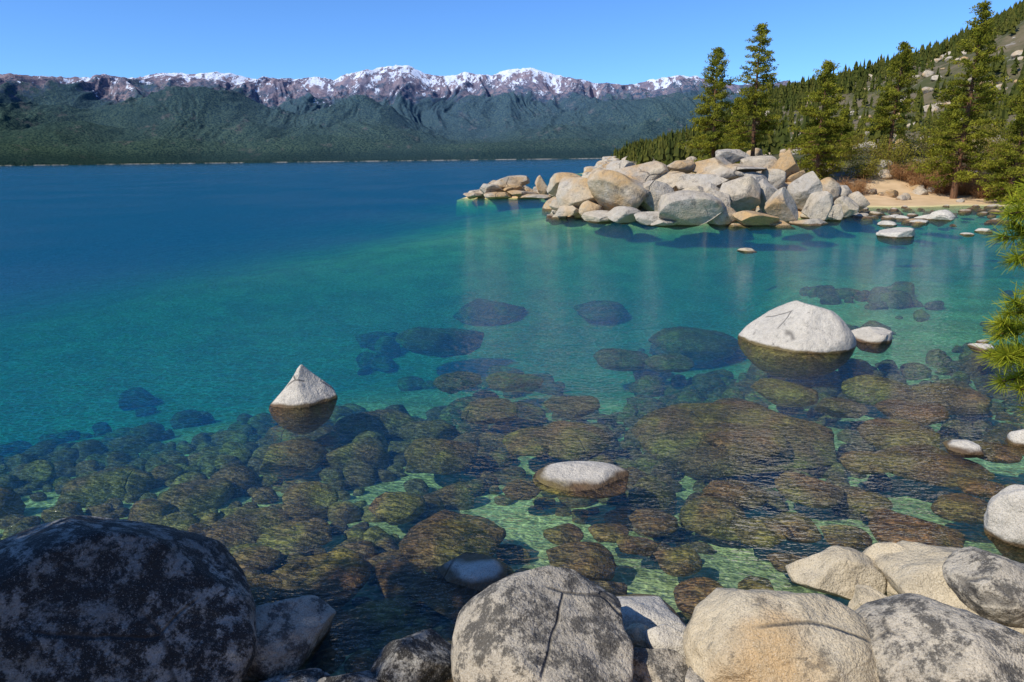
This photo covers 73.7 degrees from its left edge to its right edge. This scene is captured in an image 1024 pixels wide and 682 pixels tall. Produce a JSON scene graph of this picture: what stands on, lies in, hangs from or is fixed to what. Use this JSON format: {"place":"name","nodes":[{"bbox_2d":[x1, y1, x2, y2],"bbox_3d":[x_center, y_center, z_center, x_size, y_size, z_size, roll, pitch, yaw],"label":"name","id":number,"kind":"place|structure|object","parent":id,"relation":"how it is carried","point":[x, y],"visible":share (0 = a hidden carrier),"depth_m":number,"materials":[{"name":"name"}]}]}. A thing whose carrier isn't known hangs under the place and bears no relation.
{"place":"outdoors","nodes":[
{"label":"outdoors","id":0,"kind":"place"},
{"bbox_2d":[0,65,791,167],"bbox_3d":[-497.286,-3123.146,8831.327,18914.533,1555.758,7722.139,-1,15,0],"label":"mountain range","id":1,"kind":"structure","parent":0,"point":[399,113],"depth_m":9030.50,"materials":[{"name":"green plant"}]},
{"bbox_2d":[0,0,1022,169],"label":"sky","id":2,"kind":"structure","parent":0,"point":[622,42],"materials":[{"name":"blue"}]},
{"bbox_2d":[0,20,1023,676],"bbox_3d":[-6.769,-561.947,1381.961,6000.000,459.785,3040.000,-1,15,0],"label":"ground","id":3,"kind":"structure","parent":0,"point":[644,576],"depth_m":40.51,"materials":[{"name":"teal soil"}]},
{"bbox_2d":[242,595,335,681],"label":"boulder","id":4,"kind":"object","parent":3,"relation":"on","point":[291,634],"visible":0.66,"depth_m":6.95,"materials":[{"name":"grey stone"}]},
{"bbox_2d":[259,668,330,681],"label":"boulder","id":5,"kind":"object","parent":3,"relation":"on","point":[311,675],"visible":0.91,"depth_m":6.62,"materials":[{"name":"black stone"}]},
{"bbox_2d":[0,281,1023,673],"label":"submerged stones","id":6,"kind":"object","parent":3,"relation":"on","point":[376,625],"visible":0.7,"depth_m":13.18,"materials":[{"name":"brown stone"}]},
{"bbox_2d":[685,666,704,681],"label":"boulder","id":7,"kind":"object","parent":3,"relation":"on","point":[691,675],"visible":0.3,"depth_m":6.26,"materials":[{"name":"grey stone"}]},
{"bbox_2d":[546,149,872,230],"bbox_3d":[17.418,-13.188,58.765,28.793,6.626,20.936,-1,15,0],"label":"rock outcrop","id":8,"kind":"object","parent":3,"relation":"on","point":[720,189],"visible":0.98,"depth_m":54.89,"materials":[{"name":"stone"}]},
{"bbox_2d":[676,47,757,163],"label":"pine tree","id":9,"kind":"object","parent":3,"relation":"on","point":[718,55],"visible":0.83,"depth_m":79.05,"materials":[{"name":"green plant"}]},
{"bbox_2d":[722,97,750,163],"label":"pine tree","id":10,"kind":"object","parent":3,"relation":"on","point":[737,112],"visible":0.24,"depth_m":91.18,"materials":[{"name":"green plant"}]},
{"bbox_2d":[721,22,785,155],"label":"pine tree","id":11,"kind":"object","parent":3,"relation":"on","point":[763,123],"visible":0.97,"depth_m":84.33,"materials":[{"name":"green plant"}]},
{"bbox_2d":[542,37,1023,227],"bbox_3d":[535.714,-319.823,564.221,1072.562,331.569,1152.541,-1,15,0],"label":"shore rocks","id":12,"kind":"object","parent":3,"relation":"on","point":[605,161],"visible":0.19,"depth_m":76.28,"materials":[{"name":"stone"}]},
{"bbox_2d":[792,125,825,157],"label":"pine tree","id":13,"kind":"object","parent":3,"relation":"on","point":[809,135],"visible":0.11,"depth_m":95.84,"materials":[{"name":"green plant"}]},
{"bbox_2d":[798,165,824,178],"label":"shrub","id":14,"kind":"object","parent":3,"relation":"on","point":[820,176],"visible":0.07,"depth_m":77.14,"materials":[{"name":"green plant"}]},
{"bbox_2d":[611,0,1023,164],"bbox_3d":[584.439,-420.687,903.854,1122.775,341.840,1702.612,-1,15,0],"label":"hillside forest","id":15,"kind":"object","parent":3,"relation":"on","point":[664,149],"visible":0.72,"depth_m":283.99,"materials":[{"name":"green plant"}]},
{"bbox_2d":[777,59,861,176],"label":"pine tree","id":16,"kind":"object","parent":3,"relation":"on","point":[813,147],"visible":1,"depth_m":77.76,"materials":[{"name":"green plant"}]},
{"bbox_2d":[801,154,841,178],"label":"shrub","id":17,"kind":"object","parent":3,"relation":"on","point":[822,173],"visible":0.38,"depth_m":80.68,"materials":[{"name":"green plant"}]},
{"bbox_2d":[829,108,857,149],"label":"pine tree","id":18,"kind":"object","parent":3,"relation":"on","point":[846,113],"visible":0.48,"depth_m":99.01,"materials":[{"name":"green plant"}]},
{"bbox_2d":[827,129,877,161],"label":"shrub","id":19,"kind":"object","parent":3,"relation":"on","point":[855,145],"visible":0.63,"depth_m":87.87,"materials":[{"name":"green plant"}]},
{"bbox_2d":[837,175,875,194],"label":"shrub","id":20,"kind":"object","parent":3,"relation":"on","point":[855,187],"visible":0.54,"depth_m":75.57,"materials":[{"name":"brown plant"}]},
{"bbox_2d":[840,149,883,180],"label":"shrub","id":21,"kind":"object","parent":3,"relation":"on","point":[869,171],"visible":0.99,"depth_m":81.28,"materials":[{"name":"green plant"}]},
{"bbox_2d":[859,132,910,158],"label":"shrub","id":22,"kind":"object","parent":3,"relation":"on","point":[872,148],"visible":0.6,"depth_m":88.37,"materials":[{"name":"green plant"}]},
{"bbox_2d":[855,41,923,158],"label":"pine tree","id":23,"kind":"object","parent":3,"relation":"on","point":[905,56],"visible":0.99,"depth_m":86.79,"materials":[{"name":"green plant"}]},
{"bbox_2d":[871,137,921,168],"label":"shrub","id":24,"kind":"object","parent":3,"relation":"on","point":[896,159],"visible":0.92,"depth_m":84.18,"materials":[{"name":"green plant"}]},
{"bbox_2d":[887,159,919,181],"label":"shrub","id":25,"kind":"object","parent":3,"relation":"on","point":[894,171],"visible":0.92,"depth_m":81.21,"materials":[{"name":"brown plant"}]},
{"bbox_2d":[887,122,940,156],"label":"shrub","id":26,"kind":"object","parent":3,"relation":"on","point":[916,141],"visible":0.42,"depth_m":91.71,"materials":[{"name":"green plant"}]},
{"bbox_2d":[899,151,941,177],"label":"shrub","id":27,"kind":"object","parent":3,"relation":"on","point":[921,161],"visible":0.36,"depth_m":82.69,"materials":[{"name":"green plant"}]},
{"bbox_2d":[904,169,939,188],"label":"shrub","id":28,"kind":"object","parent":3,"relation":"on","point":[919,180],"visible":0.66,"depth_m":79.47,"materials":[{"name":"brown plant"}]},
{"bbox_2d":[897,108,957,151],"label":"shrub","id":29,"kind":"object","parent":3,"relation":"on","point":[924,143],"visible":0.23,"depth_m":100.08,"materials":[{"name":"green plant"}]},
{"bbox_2d":[908,145,963,176],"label":"shrub","id":30,"kind":"object","parent":3,"relation":"on","point":[930,161],"visible":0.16,"depth_m":83.60,"materials":[{"name":"green plant"}]},
{"bbox_2d":[855,593,1023,681],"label":"boulder","id":31,"kind":"object","parent":3,"relation":"on","point":[917,637],"visible":0.83,"depth_m":5.78,"materials":[{"name":"grey stone"}]},
{"bbox_2d":[926,210,954,226],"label":"boulder","id":32,"kind":"object","parent":3,"relation":"on","point":[940,216],"visible":0.94,"depth_m":53.35,"materials":[{"name":"white stone"}]},
{"bbox_2d":[922,174,959,194],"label":"shrub","id":33,"kind":"object","parent":3,"relation":"on","point":[942,189],"visible":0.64,"depth_m":77.67,"materials":[{"name":"brown plant"}]},
{"bbox_2d":[931,108,968,144],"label":"pine tree","id":34,"kind":"object","parent":3,"relation":"on","point":[950,109],"visible":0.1,"depth_m":112.39,"materials":[{"name":"green plant"}]},
{"bbox_2d":[925,120,986,157],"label":"shrub","id":35,"kind":"object","parent":3,"relation":"on","point":[953,137],"visible":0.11,"depth_m":90.85,"materials":[{"name":"green plant"}]},
{"bbox_2d":[905,0,1011,198],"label":"pine tree","id":36,"kind":"object","parent":3,"relation":"on","point":[979,70],"visible":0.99,"depth_m":71.91,"materials":[{"name":"green plant"}]},
{"bbox_2d":[935,149,988,181],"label":"shrub","id":37,"kind":"object","parent":3,"relation":"on","point":[961,170],"visible":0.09,"depth_m":81.00,"materials":[{"name":"green plant"}]},
{"bbox_2d":[949,172,986,195],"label":"shrub","id":38,"kind":"object","parent":3,"relation":"on","point":[964,188],"visible":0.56,"depth_m":76.70,"materials":[{"name":"brown plant"}]},
{"bbox_2d":[949,111,998,153],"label":"shrub","id":39,"kind":"object","parent":3,"relation":"on","point":[982,129],"visible":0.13,"depth_m":93.59,"materials":[{"name":"green plant"}]},
{"bbox_2d":[961,158,994,184],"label":"shrub","id":40,"kind":"object","parent":3,"relation":"on","point":[978,178],"visible":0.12,"depth_m":79.02,"materials":[{"name":"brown plant"}]},
{"bbox_2d":[969,183,1003,198],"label":"shrub","id":41,"kind":"object","parent":3,"relation":"on","point":[979,194],"visible":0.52,"depth_m":74.25,"materials":[{"name":"brown plant"}]},
{"bbox_2d":[964,165,1018,189],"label":"shrub","id":42,"kind":"object","parent":3,"relation":"on","point":[990,177],"visible":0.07,"depth_m":77.48,"materials":[{"name":"green plant"}]},
{"bbox_2d":[966,124,1018,155],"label":"shrub","id":43,"kind":"object","parent":3,"relation":"on","point":[983,149],"visible":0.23,"depth_m":91.19,"materials":[{"name":"green plant"}]},
{"bbox_2d":[965,78,1023,203],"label":"pine tree","id":44,"kind":"object","parent":3,"relation":"on","point":[1002,165],"visible":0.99,"depth_m":67.82,"materials":[{"name":"green plant"}]},
{"bbox_2d":[971,172,1023,416],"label":"pine tree","id":45,"kind":"object","parent":3,"relation":"on","point":[1005,356],"visible":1,"depth_m":5.93,"materials":[{"name":"green plant"}]},
{"bbox_2d":[972,130,1022,166],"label":"shrub","id":46,"kind":"object","parent":3,"relation":"on","point":[996,147],"visible":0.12,"depth_m":85.58,"materials":[{"name":"green plant"}]},
{"bbox_2d":[975,115,1023,150],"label":"shrub","id":47,"kind":"object","parent":3,"relation":"on","point":[997,130],"visible":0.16,"depth_m":99.85,"materials":[{"name":"green plant"}]},
{"bbox_2d":[0,159,1023,635],"bbox_3d":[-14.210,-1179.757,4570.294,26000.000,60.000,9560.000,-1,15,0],"label":"lake water","id":48,"kind":"structure","parent":0,"point":[250,169],"depth_m":24.85,"materials":[{"name":"teal liquid"}]},
{"bbox_2d":[0,515,256,681],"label":"boulder","id":49,"kind":"object","parent":48,"relation":"in","point":[84,598],"visible":1,"depth_m":6.09,"materials":[{"name":"black stone"}]},
{"bbox_2d":[269,365,337,433],"bbox_3d":[-4.535,1.251,14.950,1.423,1.532,1.260,-1,15,0],"label":"boulder","id":50,"kind":"object","parent":48,"relation":"in","point":[306,388],"visible":0.98,"depth_m":14.58,"materials":[{"name":"white stone"}]},
{"bbox_2d":[317,670,381,681],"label":"boulder","id":51,"kind":"object","parent":48,"relation":"in","point":[365,676],"visible":0.88,"depth_m":6.48,"materials":[{"name":"black stone"}]},
{"bbox_2d":[369,628,453,681],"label":"boulder","id":52,"kind":"object","parent":48,"relation":"in","point":[423,656],"visible":0.84,"depth_m":6.65,"materials":[{"name":"black stone"}]},
{"bbox_2d":[405,552,513,621],"bbox_3d":[-0.544,3.109,8.563,1.256,0.639,1.006,-14,20,-40],"label":"boulder","id":53,"kind":"object","parent":48,"relation":"in","point":[462,580],"visible":0.77,"depth_m":8.38,"materials":[{"name":"white stone"}]},
{"bbox_2d":[463,175,553,199],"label":"rock islet","id":54,"kind":"object","parent":48,"relation":"in","point":[507,187],"visible":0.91,"depth_m":89.99,"materials":[{"name":"stone"}]},
{"bbox_2d":[451,566,633,681],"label":"boulder","id":55,"kind":"object","parent":48,"relation":"in","point":[549,624],"visible":1,"depth_m":6.26,"materials":[{"name":"grey stone"}]},
{"bbox_2d":[532,461,628,498],"bbox_3d":[1.125,2.264,11.119,1.580,0.413,1.091,-1,15,0],"label":"boulder","id":56,"kind":"object","parent":48,"relation":"in","point":[562,479],"visible":0.98,"depth_m":10.91,"materials":[{"name":"white stone"}]},
{"bbox_2d":[625,623,648,647],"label":"boulder","id":57,"kind":"object","parent":48,"relation":"in","point":[634,631],"visible":0.26,"depth_m":6.97,"materials":[{"name":"beige stone"}]},
{"bbox_2d":[615,594,686,632],"bbox_3d":[1.454,3.119,7.582,0.991,0.428,1.100,-7,16,-22],"label":"boulder","id":58,"kind":"object","parent":48,"relation":"in","point":[650,611],"visible":0.44,"depth_m":7.46,"materials":[{"name":"white stone"}]},
{"bbox_2d":[633,647,687,681],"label":"boulder","id":59,"kind":"object","parent":48,"relation":"on","point":[660,665],"visible":0.69,"depth_m":6.47,"materials":[{"name":"grey stone"}]},
{"bbox_2d":[642,624,685,658],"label":"boulder","id":60,"kind":"object","parent":48,"relation":"in","point":[664,636],"visible":0.35,"depth_m":6.86,"materials":[{"name":"white stone"}]},
{"bbox_2d":[737,248,756,253],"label":"boulder","id":61,"kind":"object","parent":48,"relation":"in","point":[745,250],"visible":0.95,"depth_m":37.19,"materials":[{"name":"beige stone"}]},
{"bbox_2d":[683,588,879,681],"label":"boulder","id":62,"kind":"object","parent":48,"relation":"in","point":[741,635],"visible":0.95,"depth_m":6.07,"materials":[{"name":"beige stone"}]},
{"bbox_2d":[738,300,855,379],"bbox_3d":[7.871,0.000,18.973,3.043,2.121,2.298,7,17,27],"label":"boulder","id":63,"kind":"object","parent":48,"relation":"in","point":[798,328],"visible":0.97,"depth_m":18.25,"materials":[{"name":"white stone"}]},
{"bbox_2d":[785,545,886,599],"bbox_3d":[3.834,2.754,8.144,1.032,0.628,0.872,-1,15,0],"label":"boulder","id":64,"kind":"object","parent":48,"relation":"in","point":[839,571],"visible":0.89,"depth_m":7.87,"materials":[{"name":"beige stone"}]},
{"bbox_2d":[848,584,887,610],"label":"boulder","id":65,"kind":"object","parent":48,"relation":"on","point":[863,594],"visible":0.41,"depth_m":7.55,"materials":[{"name":"beige stone"}]},
{"bbox_2d":[851,326,892,353],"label":"boulder","id":66,"kind":"object","parent":48,"relation":"in","point":[872,337],"visible":0.86,"depth_m":18.86,"materials":[{"name":"white stone"}]},
{"bbox_2d":[862,542,906,595],"bbox_3d":[4.514,2.776,8.029,0.613,0.779,0.819,-13,19,-39],"label":"boulder","id":67,"kind":"object","parent":48,"relation":"in","point":[873,551],"visible":0.13,"depth_m":8.03,"materials":[{"name":"beige stone"}]},
{"bbox_2d":[877,221,896,228],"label":"boulder","id":68,"kind":"object","parent":48,"relation":"in","point":[888,224],"visible":0.84,"depth_m":49.95,"materials":[{"name":"white stone"}]},
{"bbox_2d":[876,227,914,245],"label":"boulder","id":69,"kind":"object","parent":48,"relation":"in","point":[900,234],"visible":0.95,"depth_m":42.72,"materials":[{"name":"white stone"}]},
{"bbox_2d":[889,214,909,222],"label":"boulder","id":70,"kind":"object","parent":48,"relation":"in","point":[899,217],"visible":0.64,"depth_m":54.93,"materials":[{"name":"white stone"}]},
{"bbox_2d":[908,219,928,225],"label":"boulder","id":71,"kind":"object","parent":48,"relation":"in","point":[926,222],"visible":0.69,"depth_m":51.47,"materials":[{"name":"white stone"}]},
{"bbox_2d":[913,214,930,223],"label":"boulder","id":72,"kind":"object","parent":48,"relation":"in","point":[922,217],"visible":0.29,"depth_m":54.73,"materials":[{"name":"white stone"}]},
{"bbox_2d":[874,540,1023,634],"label":"boulder","id":73,"kind":"object","parent":48,"relation":"in","point":[915,567],"visible":0.36,"depth_m":7.47,"materials":[{"name":"beige stone"}]},
{"bbox_2d":[942,546,1023,627],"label":"boulder","id":74,"kind":"object","parent":73,"relation":"on","point":[985,584],"visible":0.98,"depth_m":6.88,"materials":[{"name":"grey stone"}]},
{"bbox_2d":[942,439,985,457],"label":"boulder","id":75,"kind":"object","parent":48,"relation":"in","point":[966,449],"visible":0.99,"depth_m":11.85,"materials":[{"name":"white stone"}]},
{"bbox_2d":[959,232,974,236],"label":"boulder","id":76,"kind":"object","parent":48,"relation":"in","point":[965,234],"visible":0.97,"depth_m":43.40,"materials":[{"name":"white stone"}]},
{"bbox_2d":[967,343,993,353],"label":"boulder","id":77,"kind":"object","parent":48,"relation":"in","point":[975,347],"visible":0.62,"depth_m":18.03,"materials":[{"name":"white stone"}]},
{"bbox_2d":[976,340,988,343],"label":"boulder","id":78,"kind":"object","parent":48,"relation":"in","point":[980,341],"visible":0.6,"depth_m":18.62,"materials":[{"name":"white stone"}]},
{"bbox_2d":[974,228,992,235],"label":"boulder","id":79,"kind":"object","parent":48,"relation":"in","point":[982,231],"visible":0.85,"depth_m":45.07,"materials":[{"name":"white stone"}]},
{"bbox_2d":[984,484,1023,562],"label":"boulder","id":80,"kind":"object","parent":48,"relation":"in","point":[1004,519],"visible":0.98,"depth_m":9.08,"materials":[{"name":"white stone"}]},
{"bbox_2d":[1005,429,1023,455],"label":"boulder","id":81,"kind":"object","parent":48,"relation":"in","point":[1015,439],"visible":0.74,"depth_m":12.11,"materials":[{"name":"white stone"}]}
]}

